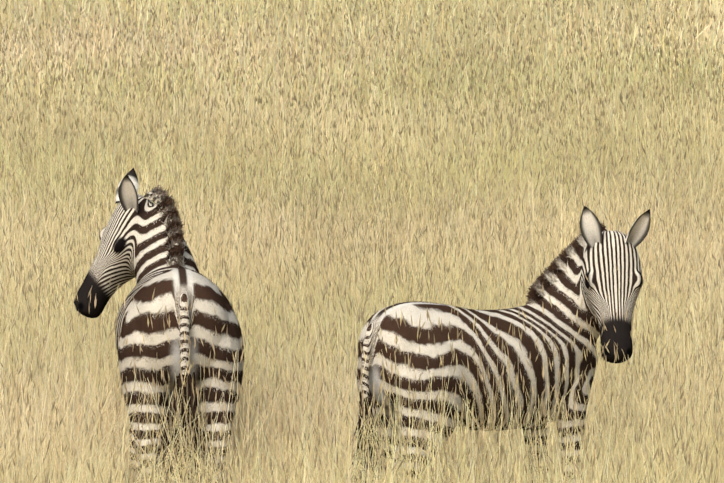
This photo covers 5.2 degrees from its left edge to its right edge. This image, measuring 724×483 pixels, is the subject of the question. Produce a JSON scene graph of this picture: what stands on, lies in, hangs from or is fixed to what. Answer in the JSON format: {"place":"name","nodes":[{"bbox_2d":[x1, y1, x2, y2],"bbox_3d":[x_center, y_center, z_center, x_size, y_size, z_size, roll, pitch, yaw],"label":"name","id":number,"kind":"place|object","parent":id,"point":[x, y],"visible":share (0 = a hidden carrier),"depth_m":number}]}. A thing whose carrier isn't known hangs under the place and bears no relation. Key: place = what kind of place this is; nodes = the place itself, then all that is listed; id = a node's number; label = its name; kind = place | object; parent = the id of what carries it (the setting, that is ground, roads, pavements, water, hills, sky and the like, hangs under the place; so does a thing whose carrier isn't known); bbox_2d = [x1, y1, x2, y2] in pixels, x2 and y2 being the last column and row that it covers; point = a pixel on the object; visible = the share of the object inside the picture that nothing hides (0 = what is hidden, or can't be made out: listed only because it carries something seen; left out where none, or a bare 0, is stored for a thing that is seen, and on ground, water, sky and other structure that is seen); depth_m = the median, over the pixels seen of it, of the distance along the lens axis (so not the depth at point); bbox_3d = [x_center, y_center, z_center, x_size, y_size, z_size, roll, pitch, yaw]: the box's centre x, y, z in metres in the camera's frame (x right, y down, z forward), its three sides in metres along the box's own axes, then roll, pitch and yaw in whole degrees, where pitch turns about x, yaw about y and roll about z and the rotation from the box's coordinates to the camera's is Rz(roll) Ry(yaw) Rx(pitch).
{"place":"outdoors","nodes":[
{"label":"outdoors","id":0,"kind":"place"},
{"bbox_2d":[74,168,244,482],"bbox_3d":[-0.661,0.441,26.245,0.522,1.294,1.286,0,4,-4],"label":"zebra","id":1,"kind":"object","parent":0,"point":[143,242],"visible":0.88,"depth_m":25.82},
{"bbox_2d":[347,206,650,482],"bbox_3d":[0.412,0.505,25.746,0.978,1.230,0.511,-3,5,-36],"label":"zebra","id":2,"kind":"object","parent":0,"point":[596,252],"visible":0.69,"depth_m":25.71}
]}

